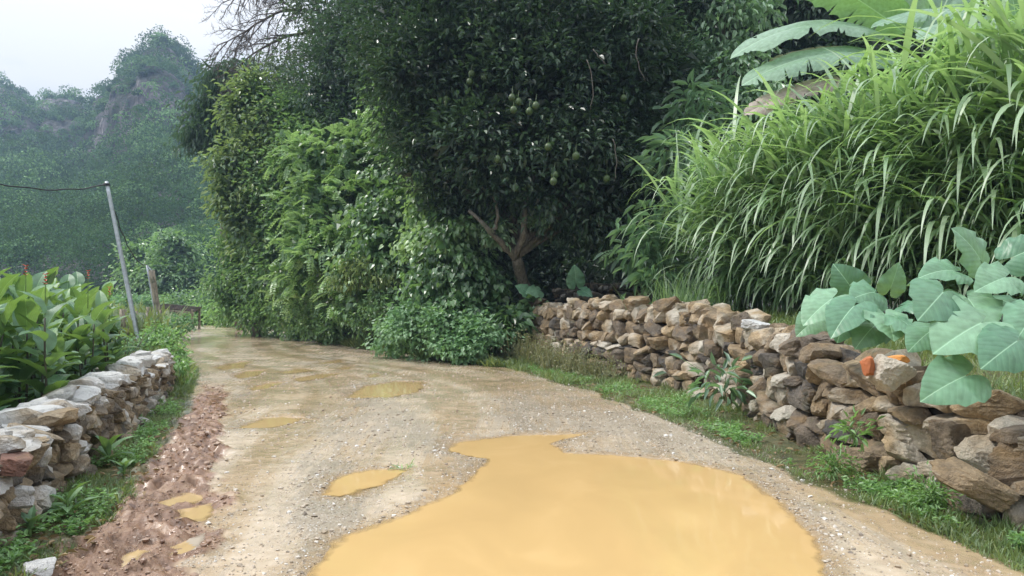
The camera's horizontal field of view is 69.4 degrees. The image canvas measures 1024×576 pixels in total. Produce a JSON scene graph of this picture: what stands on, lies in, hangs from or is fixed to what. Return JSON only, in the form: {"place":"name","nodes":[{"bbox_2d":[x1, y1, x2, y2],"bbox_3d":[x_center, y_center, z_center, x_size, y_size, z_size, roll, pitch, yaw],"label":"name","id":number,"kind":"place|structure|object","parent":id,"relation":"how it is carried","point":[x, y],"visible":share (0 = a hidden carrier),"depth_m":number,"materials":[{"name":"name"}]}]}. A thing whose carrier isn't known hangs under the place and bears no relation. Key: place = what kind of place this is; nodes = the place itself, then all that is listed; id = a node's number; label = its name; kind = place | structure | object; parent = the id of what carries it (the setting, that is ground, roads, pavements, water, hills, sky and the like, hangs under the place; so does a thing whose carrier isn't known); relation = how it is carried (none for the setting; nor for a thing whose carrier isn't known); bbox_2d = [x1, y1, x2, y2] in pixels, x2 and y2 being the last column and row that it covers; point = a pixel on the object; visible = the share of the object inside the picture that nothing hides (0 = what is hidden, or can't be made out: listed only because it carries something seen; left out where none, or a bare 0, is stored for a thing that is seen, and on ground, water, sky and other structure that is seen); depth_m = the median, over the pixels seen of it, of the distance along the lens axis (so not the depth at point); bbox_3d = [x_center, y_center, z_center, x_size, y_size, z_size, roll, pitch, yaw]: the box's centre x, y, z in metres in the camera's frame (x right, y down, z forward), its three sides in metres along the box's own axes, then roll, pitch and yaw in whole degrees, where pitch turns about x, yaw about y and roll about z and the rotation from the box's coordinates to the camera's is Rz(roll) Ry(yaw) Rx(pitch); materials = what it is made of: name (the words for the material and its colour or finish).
{"place":"outdoors","nodes":[
{"label":"outdoors","id":0,"kind":"place"},
{"bbox_2d":[0,46,216,322],"bbox_3d":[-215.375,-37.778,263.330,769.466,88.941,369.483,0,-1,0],"label":"mountain","id":1,"kind":"structure","parent":0,"point":[135,100],"depth_m":187.51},
{"bbox_2d":[0,24,343,300],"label":"forest","id":2,"kind":"object","parent":1,"relation":"on","point":[74,219],"visible":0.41,"depth_m":135.42,"materials":[{"name":"green plant"}]},
{"bbox_2d":[0,0,338,100],"label":"sky","id":3,"kind":"structure","parent":0,"point":[45,44],"materials":[{"name":"white"}]},
{"bbox_2d":[0,172,1023,575],"bbox_3d":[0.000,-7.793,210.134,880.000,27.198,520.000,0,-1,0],"label":"ground","id":4,"kind":"structure","parent":0,"point":[801,458],"depth_m":7.42,"materials":[{"name":"green plant"}]},
{"bbox_2d":[0,275,33,393],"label":"canna plant","id":5,"kind":"object","parent":4,"relation":"on","point":[6,282],"visible":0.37,"depth_m":7.58,"materials":[{"name":"green plant"}]},
{"bbox_2d":[0,290,38,400],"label":"canna plant","id":6,"kind":"object","parent":4,"relation":"on","point":[11,306],"visible":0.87,"depth_m":7.11,"materials":[{"name":"green plant"}]},
{"bbox_2d":[0,264,47,406],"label":"canna plant","id":7,"kind":"object","parent":4,"relation":"on","point":[19,339],"visible":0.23,"depth_m":7.51,"materials":[{"name":"green plant"}]},
{"bbox_2d":[0,298,48,408],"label":"canna plant","id":8,"kind":"object","parent":4,"relation":"on","point":[28,308],"visible":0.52,"depth_m":7.27,"materials":[{"name":"green plant"}]},
{"bbox_2d":[8,273,44,352],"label":"canna plant","id":9,"kind":"object","parent":4,"relation":"on","point":[19,286],"visible":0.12,"depth_m":8.69,"materials":[{"name":"green plant"}]},
{"bbox_2d":[18,505,52,537],"bbox_3d":[-3.117,1.528,4.816,0.258,0.180,0.237,0,-1,-24],"label":"young canna","id":10,"kind":"object","parent":4,"relation":"on","point":[30,518],"visible":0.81,"depth_m":4.80,"materials":[{"name":"green plant"}]},
{"bbox_2d":[1,273,70,385],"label":"canna plant","id":11,"kind":"object","parent":4,"relation":"on","point":[41,317],"visible":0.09,"depth_m":9.07,"materials":[{"name":"green plant"}]},
{"bbox_2d":[6,284,67,398],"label":"canna plant","id":12,"kind":"object","parent":4,"relation":"on","point":[40,293],"visible":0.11,"depth_m":8.05,"materials":[{"name":"green plant"}]},
{"bbox_2d":[22,557,56,575],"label":"rock","id":13,"kind":"object","parent":4,"relation":"on","point":[46,564],"visible":0.91,"depth_m":4.04,"materials":[{"name":"grey stone"}]},
{"bbox_2d":[5,273,78,407],"bbox_3d":[-4.512,0.770,7.125,0.959,1.843,0.743,0,-1,30],"label":"canna plant","id":14,"kind":"object","parent":4,"relation":"on","point":[45,338],"visible":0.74,"depth_m":7.05,"materials":[{"name":"green plant"}]},
{"bbox_2d":[17,309,77,401],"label":"canna plant","id":15,"kind":"object","parent":4,"relation":"on","point":[38,374],"visible":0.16,"depth_m":8.01,"materials":[{"name":"green plant"}]},
{"bbox_2d":[28,271,68,337],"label":"canna plant","id":16,"kind":"object","parent":4,"relation":"on","point":[38,279],"visible":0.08,"depth_m":9.28,"materials":[{"name":"green plant"}]},
{"bbox_2d":[42,267,63,322],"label":"canna plant","id":17,"kind":"object","parent":4,"relation":"on","point":[51,275],"visible":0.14,"depth_m":10.37,"materials":[{"name":"green plant"}]},
{"bbox_2d":[39,315,86,374],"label":"canna plant","id":18,"kind":"object","parent":4,"relation":"on","point":[62,345],"visible":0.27,"depth_m":8.40,"materials":[{"name":"green plant"}]},
{"bbox_2d":[49,296,86,373],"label":"canna plant","id":19,"kind":"object","parent":4,"relation":"on","point":[64,310],"visible":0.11,"depth_m":9.96,"materials":[{"name":"green plant"}]},
{"bbox_2d":[59,274,80,289],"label":"canna plant","id":20,"kind":"object","parent":4,"relation":"on","point":[70,279],"visible":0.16,"depth_m":11.64,"materials":[{"name":"green plant"}]},
{"bbox_2d":[48,480,101,518],"bbox_3d":[-3.128,1.488,5.186,0.397,0.281,0.317,0,-1,0],"label":"young canna","id":21,"kind":"object","parent":4,"relation":"on","point":[71,496],"visible":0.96,"depth_m":5.20,"materials":[{"name":"green plant"}]},
{"bbox_2d":[56,291,99,374],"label":"canna plant","id":22,"kind":"object","parent":4,"relation":"on","point":[73,315],"visible":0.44,"depth_m":9.19,"materials":[{"name":"green plant"}]},
{"bbox_2d":[57,293,101,380],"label":"canna plant","id":23,"kind":"object","parent":4,"relation":"on","point":[77,303],"visible":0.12,"depth_m":9.60,"materials":[{"name":"green plant"}]},
{"bbox_2d":[58,270,118,379],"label":"canna plant","id":24,"kind":"object","parent":4,"relation":"on","point":[77,334],"visible":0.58,"depth_m":9.02,"materials":[{"name":"green plant"}]},
{"bbox_2d":[0,349,178,553],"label":"stone wall","id":25,"kind":"structure","parent":4,"relation":"on","point":[54,433],"depth_m":6.09,"materials":[{"name":"grey stone"}]},
{"bbox_2d":[0,451,33,476],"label":"rock","id":26,"kind":"object","parent":25,"relation":"on","point":[16,464],"visible":1,"depth_m":4.45,"materials":[{"name":"stone"}]},
{"bbox_2d":[82,286,139,374],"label":"canna plant","id":27,"kind":"object","parent":4,"relation":"on","point":[103,315],"visible":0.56,"depth_m":9.46,"materials":[{"name":"green plant"}]},
{"bbox_2d":[91,434,134,465],"bbox_3d":[-3.685,1.481,6.804,0.397,0.320,0.366,0,-1,-23],"label":"young canna","id":28,"kind":"object","parent":4,"relation":"on","point":[107,446],"visible":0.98,"depth_m":6.79,"materials":[{"name":"green plant"}]},
{"bbox_2d":[101,281,126,360],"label":"canna plant","id":29,"kind":"object","parent":4,"relation":"on","point":[105,288],"visible":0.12,"depth_m":13.37,"materials":[{"name":"green plant"}]},
{"bbox_2d":[107,306,130,357],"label":"canna plant","id":30,"kind":"object","parent":4,"relation":"on","point":[118,344],"visible":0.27,"depth_m":13.20,"materials":[{"name":"green plant"}]},
{"bbox_2d":[103,181,139,341],"bbox_3d":[-13.144,-0.659,25.012,1.425,5.916,0.199,0,-1,0],"label":"utility pole","id":31,"kind":"object","parent":4,"relation":"on","point":[126,281],"visible":0.88,"depth_m":24.97,"materials":[{"name":"metal"}]},
{"bbox_2d":[0,184,105,190],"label":"cable","id":32,"kind":"object","parent":31,"relation":"attached to","point":[52,189],"visible":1,"depth_m":22.03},
{"bbox_2d":[101,238,157,298],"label":"foothill tree","id":33,"kind":"object","parent":4,"relation":"on","point":[137,249],"visible":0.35,"depth_m":76.57,"materials":[{"name":"green plant"}]},
{"bbox_2d":[114,326,164,355],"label":"weed clump","id":34,"kind":"object","parent":4,"relation":"on","point":[131,343],"visible":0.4,"depth_m":18.10,"materials":[{"name":"green plant"}]},
{"bbox_2d":[110,288,169,312],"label":"thicket","id":35,"kind":"object","parent":4,"relation":"on","point":[146,302],"visible":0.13,"depth_m":55.10,"materials":[{"name":"green plant"}]},
{"bbox_2d":[149,270,160,311],"bbox_3d":[-17.018,0.804,35.503,0.821,3.342,0.351,0,-1,0],"label":"wooden post","id":36,"kind":"object","parent":4,"relation":"on","point":[154,289],"visible":0.57,"depth_m":35.39,"materials":[{"name":"brown wood"}]},
{"bbox_2d":[129,317,190,350],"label":"weed clump","id":37,"kind":"object","parent":4,"relation":"on","point":[163,334],"visible":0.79,"depth_m":18.74,"materials":[{"name":"green plant"}]},
{"bbox_2d":[115,225,215,298],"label":"foothill tree","id":38,"kind":"object","parent":4,"relation":"on","point":[177,263],"visible":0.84,"depth_m":74.05,"materials":[{"name":"green plant"}]},
{"bbox_2d":[162,332,195,377],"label":"weed clump","id":39,"kind":"object","parent":4,"relation":"on","point":[179,354],"visible":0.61,"depth_m":15.21,"materials":[{"name":"green plant"}]},
{"bbox_2d":[142,284,216,314],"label":"thicket","id":40,"kind":"object","parent":4,"relation":"on","point":[182,300],"visible":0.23,"depth_m":61.00,"materials":[{"name":"green plant"}]},
{"bbox_2d":[158,312,203,338],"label":"weed clump","id":41,"kind":"object","parent":4,"relation":"on","point":[182,321],"visible":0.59,"depth_m":26.11,"materials":[{"name":"green plant"}]},
{"bbox_2d":[160,304,201,329],"bbox_3d":[-17.096,1.516,37.950,1.972,1.430,0.995,0,-1,0],"label":"wooden rack","id":42,"kind":"object","parent":4,"relation":"on","point":[190,309],"visible":0.53,"depth_m":38.01,"materials":[{"name":"brown wood"}]},
{"bbox_2d":[184,292,230,324],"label":"thicket","id":43,"kind":"object","parent":4,"relation":"on","point":[203,312],"visible":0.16,"depth_m":46.67,"materials":[{"name":"green plant"}]},
{"bbox_2d":[161,51,263,330],"bbox_3d":[-14.728,-4.761,36.759,5.560,14.292,4.067,0,-1,0],"label":"drooping tree","id":44,"kind":"object","parent":4,"relation":"on","point":[198,139],"visible":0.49,"depth_m":36.46,"materials":[{"name":"green plant"}]},
{"bbox_2d":[188,223,298,336],"bbox_3d":[-10.649,-0.308,31.161,6.405,5.529,4.411,-1,-1,35],"label":"leafy tree","id":45,"kind":"object","parent":4,"relation":"on","point":[230,297],"visible":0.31,"depth_m":30.99,"materials":[{"name":"green plant"}]},
{"bbox_2d":[186,58,311,336],"bbox_3d":[-10.012,-3.706,30.394,5.939,11.915,4.955,0,-1,0],"label":"olive tree","id":46,"kind":"object","parent":4,"relation":"on","point":[240,220],"visible":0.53,"depth_m":29.71,"materials":[{"name":"green plant"}]},
{"bbox_2d":[224,289,288,337],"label":"roadside bush","id":47,"kind":"object","parent":4,"relation":"on","point":[254,312],"visible":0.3,"depth_m":29.80,"materials":[{"name":"green plant"}]},
{"bbox_2d":[200,0,356,302],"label":"bare tree","id":48,"kind":"object","parent":4,"relation":"on","point":[237,48],"visible":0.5,"depth_m":33.84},
{"bbox_2d":[230,0,359,292],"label":"open tree","id":49,"kind":"object","parent":4,"relation":"on","point":[271,64],"visible":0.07,"depth_m":32.06,"materials":[{"name":"green plant"}]},
{"bbox_2d":[227,73,362,322],"bbox_3d":[-8.222,-3.345,29.630,7.166,11.153,5.355,0,-1,0],"label":"leafy tree","id":50,"kind":"object","parent":4,"relation":"on","point":[292,126],"visible":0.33,"depth_m":28.86,"materials":[{"name":"green plant"}]},
{"bbox_2d":[253,285,365,344],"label":"roadside bush","id":51,"kind":"object","parent":4,"relation":"on","point":[317,326],"visible":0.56,"depth_m":26.08,"materials":[{"name":"green plant"}]},
{"bbox_2d":[257,107,393,335],"bbox_3d":[-6.127,-2.295,25.583,7.351,9.016,4.662,0,-1,17],"label":"pale green tree","id":52,"kind":"object","parent":4,"relation":"on","point":[328,197],"visible":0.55,"depth_m":25.43,"materials":[{"name":"green plant"}]},
{"bbox_2d":[321,273,403,349],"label":"roadside bush","id":53,"kind":"object","parent":4,"relation":"on","point":[379,301],"visible":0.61,"depth_m":22.32,"materials":[{"name":"green plant"}]},
{"bbox_2d":[323,252,407,346],"bbox_3d":[-4.515,0.509,22.569,2.867,3.198,1.752,0,-1,12],"label":"shrub","id":54,"kind":"object","parent":4,"relation":"on","point":[358,269],"visible":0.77,"depth_m":22.23,"materials":[{"name":"green plant"}]},
{"bbox_2d":[268,0,472,223],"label":"dark tree","id":55,"kind":"object","parent":4,"relation":"on","point":[329,79],"visible":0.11,"depth_m":28.81,"materials":[{"name":"green plant"}]},
{"bbox_2d":[314,146,447,334],"bbox_3d":[-3.787,-1.315,23.484,3.982,6.851,3.961,0,-1,31],"label":"creeper thicket","id":56,"kind":"object","parent":4,"relation":"on","point":[379,223],"visible":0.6,"depth_m":22.62,"materials":[{"name":"green plant"}]},
{"bbox_2d":[351,74,410,162],"bbox_3d":[-3.826,-3.025,24.998,3.448,9.489,5.227,0,-1,-27],"label":"leafy tree","id":57,"kind":"object","parent":4,"relation":"on","point":[377,134],"visible":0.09,"depth_m":24.15,"materials":[{"name":"green plant"}]},
{"bbox_2d":[356,295,524,364],"bbox_3d":[-1.987,1.136,18.756,4.762,2.117,2.165,-1,-1,36],"label":"nettle bush","id":58,"kind":"object","parent":4,"relation":"on","point":[436,333],"visible":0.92,"depth_m":18.29,"materials":[{"name":"green plant"}]},
{"bbox_2d":[321,0,611,207],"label":"dark tree","id":59,"kind":"object","parent":4,"relation":"on","point":[340,39],"visible":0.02,"depth_m":28.49,"materials":[{"name":"green plant"}]},
{"bbox_2d":[399,182,609,318],"bbox_3d":[0.235,-1.144,27.590,11.178,9.496,7.423,0,-1,-22],"label":"dark tree","id":60,"kind":"object","parent":4,"relation":"on","point":[503,256],"visible":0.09,"depth_m":26.00,"materials":[{"name":"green plant"}]},
{"bbox_2d":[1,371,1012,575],"bbox_3d":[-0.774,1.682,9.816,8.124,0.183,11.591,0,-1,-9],"label":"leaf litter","id":61,"kind":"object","parent":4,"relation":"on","point":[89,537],"visible":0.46,"depth_m":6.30,"materials":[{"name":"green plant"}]},
{"bbox_2d":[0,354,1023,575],"bbox_3d":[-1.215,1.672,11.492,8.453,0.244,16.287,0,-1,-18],"label":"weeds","id":62,"kind":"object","parent":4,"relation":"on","point":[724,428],"visible":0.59,"depth_m":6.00,"materials":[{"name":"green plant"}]},
{"bbox_2d":[484,285,548,356],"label":"roadside bush","id":63,"kind":"object","parent":4,"relation":"on","point":[514,315],"visible":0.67,"depth_m":18.41,"materials":[{"name":"green plant"}]},
{"bbox_2d":[328,0,729,303],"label":"pomelo tree","id":64,"kind":"object","parent":4,"relation":"on","point":[462,79],"visible":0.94,"depth_m":18.60,"materials":[{"name":"green plant"}]},
{"bbox_2d":[378,121,447,270],"bbox_3d":[-2.407,-1.455,20.189,2.079,7.091,2.233,1,-1,-36],"label":"lime creeper","id":65,"kind":"object","parent":64,"relation":"hanging from","point":[406,248],"visible":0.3,"depth_m":19.98,"materials":[{"name":"green plant"}]},
{"bbox_2d":[388,208,516,356],"bbox_3d":[-1.484,-0.008,19.471,3.377,4.295,2.514,0,-1,0],"label":"hanging creeper","id":66,"kind":"object","parent":64,"relation":"hanging from","point":[461,271],"visible":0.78,"depth_m":18.97,"materials":[{"name":"green plant"}]},
{"bbox_2d":[478,217,517,251],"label":"leafy sprig","id":67,"kind":"object","parent":64,"relation":"attached to","point":[488,240],"visible":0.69,"depth_m":18.78,"materials":[{"name":"green plant"}]},
{"bbox_2d":[517,197,559,232],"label":"leafy sprig","id":68,"kind":"object","parent":64,"relation":"attached to","point":[535,223],"visible":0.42,"depth_m":18.63,"materials":[{"name":"green plant"}]},
{"bbox_2d":[515,265,592,299],"bbox_3d":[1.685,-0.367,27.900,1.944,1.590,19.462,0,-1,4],"label":"taro plant","id":69,"kind":"object","parent":4,"relation":"on","point":[575,276],"visible":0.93,"depth_m":18.41,"materials":[{"name":"green plant"}]},
{"bbox_2d":[489,329,631,380],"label":"dry weeds","id":70,"kind":"object","parent":4,"relation":"on","point":[545,358],"visible":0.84,"depth_m":15.83,"materials":[{"name":"plant"}]},
{"bbox_2d":[550,247,650,286],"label":"roadside bush","id":71,"kind":"object","parent":4,"relation":"on","point":[592,273],"visible":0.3,"depth_m":23.64,"materials":[{"name":"green plant"}]},
{"bbox_2d":[552,279,659,303],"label":"stone wall","id":72,"kind":"structure","parent":4,"relation":"on","point":[599,290],"depth_m":22.11,"materials":[{"name":"stone"}]},
{"bbox_2d":[499,25,773,302],"bbox_3d":[4.883,-4.034,26.910,11.132,11.681,6.993,0,-1,0],"label":"dark tree","id":73,"kind":"object","parent":4,"relation":"on","point":[587,255],"visible":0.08,"depth_m":25.83,"materials":[{"name":"green plant"}]},
{"bbox_2d":[592,68,738,303],"bbox_3d":[3.535,-2.293,17.220,3.166,5.940,4.399,0,-1,27],"label":"broad leaf shrub","id":74,"kind":"object","parent":4,"relation":"on","point":[642,272],"visible":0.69,"depth_m":16.63,"materials":[{"name":"green plant"}]},
{"bbox_2d":[611,262,794,311],"bbox_3d":[3.712,0.049,14.499,3.251,1.201,2.532,-1,-1,36],"label":"grass clump","id":75,"kind":"object","parent":4,"relation":"on","point":[687,296],"visible":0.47,"depth_m":14.44,"materials":[{"name":"green plant"}]},
{"bbox_2d":[655,0,818,302],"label":"glossy tree","id":76,"kind":"object","parent":4,"relation":"on","point":[742,9],"visible":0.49,"depth_m":20.10,"materials":[{"name":"green plant"}]},
{"bbox_2d":[520,294,1023,529],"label":"stone wall","id":77,"kind":"structure","parent":4,"relation":"on","point":[809,389],"depth_m":8.08,"materials":[{"name":"beige stone"}]},
{"bbox_2d":[653,352,755,411],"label":"wall weed","id":78,"kind":"object","parent":77,"relation":"attached to","point":[706,385],"depth_m":9.78,"materials":[{"name":"green plant"}]},
{"bbox_2d":[741,319,769,330],"bbox_3d":[3.315,0.504,9.990,0.435,0.167,0.303,-1,-1,37],"label":"rock","id":79,"kind":"object","parent":77,"relation":"on","point":[748,324],"visible":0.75,"depth_m":9.90,"materials":[{"name":"grey stone"}]},
{"bbox_2d":[824,405,886,456],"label":"wall weed","id":80,"kind":"object","parent":77,"relation":"attached to","point":[837,427],"depth_m":6.17,"materials":[{"name":"green plant"}]},
{"bbox_2d":[860,354,916,391],"bbox_3d":[3.083,0.693,6.078,0.314,0.306,0.360,0,-1,-29],"label":"rock","id":81,"kind":"object","parent":77,"relation":"on","point":[888,373],"visible":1,"depth_m":5.99,"materials":[{"name":"beige stone"}]},
{"bbox_2d":[928,457,1022,512],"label":"rock","id":82,"kind":"object","parent":77,"relation":"on","point":[967,479],"visible":1,"depth_m":5.00,"materials":[{"name":"beige stone"}]},
{"bbox_2d":[676,0,928,143],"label":"dark tree","id":83,"kind":"object","parent":4,"relation":"on","point":[803,10],"visible":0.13,"depth_m":24.71,"materials":[{"name":"green plant"}]},
{"bbox_2d":[617,0,1023,322],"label":"napier grass","id":84,"kind":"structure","parent":4,"relation":"on","point":[960,128],"depth_m":11.21,"materials":[{"name":"green plant"}]},
{"bbox_2d":[804,439,870,481],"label":"wall weed","id":85,"kind":"object","parent":4,"relation":"on","point":[832,464],"depth_m":6.36,"materials":[{"name":"green plant"}]},
{"bbox_2d":[671,172,1023,312],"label":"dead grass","id":86,"kind":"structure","parent":4,"relation":"on","point":[869,257],"depth_m":11.83,"materials":[{"name":"plant"}]},
{"bbox_2d":[795,262,913,349],"bbox_3d":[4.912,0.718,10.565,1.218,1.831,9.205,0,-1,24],"label":"taro plant","id":87,"kind":"object","parent":4,"relation":"on","point":[836,313],"visible":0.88,"depth_m":6.85,"materials":[{"name":"green plant"}]},
{"bbox_2d":[730,0,1023,114],"bbox_3d":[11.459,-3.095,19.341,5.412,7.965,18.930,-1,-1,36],"label":"banana plant","id":88,"kind":"object","parent":4,"relation":"on","point":[792,64],"visible":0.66,"depth_m":13.20,"materials":[{"name":"green plant"}]},
{"bbox_2d":[815,0,1023,103],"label":"dark tree","id":89,"kind":"object","parent":4,"relation":"on","point":[912,48],"visible":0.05,"depth_m":23.27,"materials":[{"name":"green plant"}]},
{"bbox_2d":[891,460,969,515],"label":"wall weed","id":90,"kind":"object","parent":4,"relation":"on","point":[932,496],"depth_m":5.37,"materials":[{"name":"green plant"}]},
{"bbox_2d":[871,0,1019,39],"bbox_3d":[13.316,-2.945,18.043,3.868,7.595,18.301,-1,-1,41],"label":"banana plant","id":91,"kind":"object","parent":4,"relation":"on","point":[901,18],"visible":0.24,"depth_m":12.67,"materials":[{"name":"green plant"}]},
{"bbox_2d":[905,227,1023,406],"bbox_3d":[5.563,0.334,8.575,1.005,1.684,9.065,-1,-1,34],"label":"taro plant","id":92,"kind":"object","parent":4,"relation":"on","point":[957,326],"visible":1,"depth_m":5.25,"materials":[{"name":"green plant"}]},
{"bbox_2d":[34,325,1023,575],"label":"road","id":93,"kind":"structure","parent":0,"point":[212,348],"depth_m":7.29,"materials":[{"name":"beige gravel"}]},
{"bbox_2d":[50,385,238,575],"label":"mud clods","id":94,"kind":"object","parent":93,"relation":"on","point":[145,540],"visible":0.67,"depth_m":5.06,"materials":[{"name":"brown soil"}]},
{"bbox_2d":[121,541,195,566],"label":"puddle","id":95,"kind":"object","parent":93,"relation":"on","point":[138,553],"visible":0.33,"depth_m":4.65,"materials":[{"name":"brown liquid"}]},
{"bbox_2d":[159,492,212,514],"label":"puddle","id":96,"kind":"object","parent":93,"relation":"on","point":[189,497],"visible":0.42,"depth_m":5.77,"materials":[{"name":"brown liquid"}]},
{"bbox_2d":[179,503,213,520],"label":"puddle","id":97,"kind":"object","parent":93,"relation":"on","point":[201,516],"visible":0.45,"depth_m":5.41,"materials":[{"name":"brown liquid"}]},
{"bbox_2d":[194,303,248,327],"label":"roadside bush","id":98,"kind":"object","parent":93,"relation":"on","point":[211,317],"visible":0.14,"depth_m":43.21,"materials":[{"name":"green plant"}]},
{"bbox_2d":[239,417,303,427],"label":"puddle","id":99,"kind":"object","parent":93,"relation":"on","point":[271,422],"visible":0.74,"depth_m":9.52,"materials":[{"name":"brown liquid"}]},
{"bbox_2d":[321,469,405,495],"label":"puddle","id":100,"kind":"object","parent":93,"relation":"on","point":[351,483],"visible":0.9,"depth_m":6.45,"materials":[{"name":"liquid"}]},
{"bbox_2d":[346,382,423,397],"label":"puddle","id":101,"kind":"object","parent":93,"relation":"on","point":[391,389],"visible":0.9,"depth_m":12.84,"materials":[{"name":"brown liquid"}]},
{"bbox_2d":[306,434,824,575],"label":"puddle","id":102,"kind":"object","parent":93,"relation":"on","point":[530,505],"visible":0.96,"depth_m":5.18,"materials":[{"name":"liquid"}]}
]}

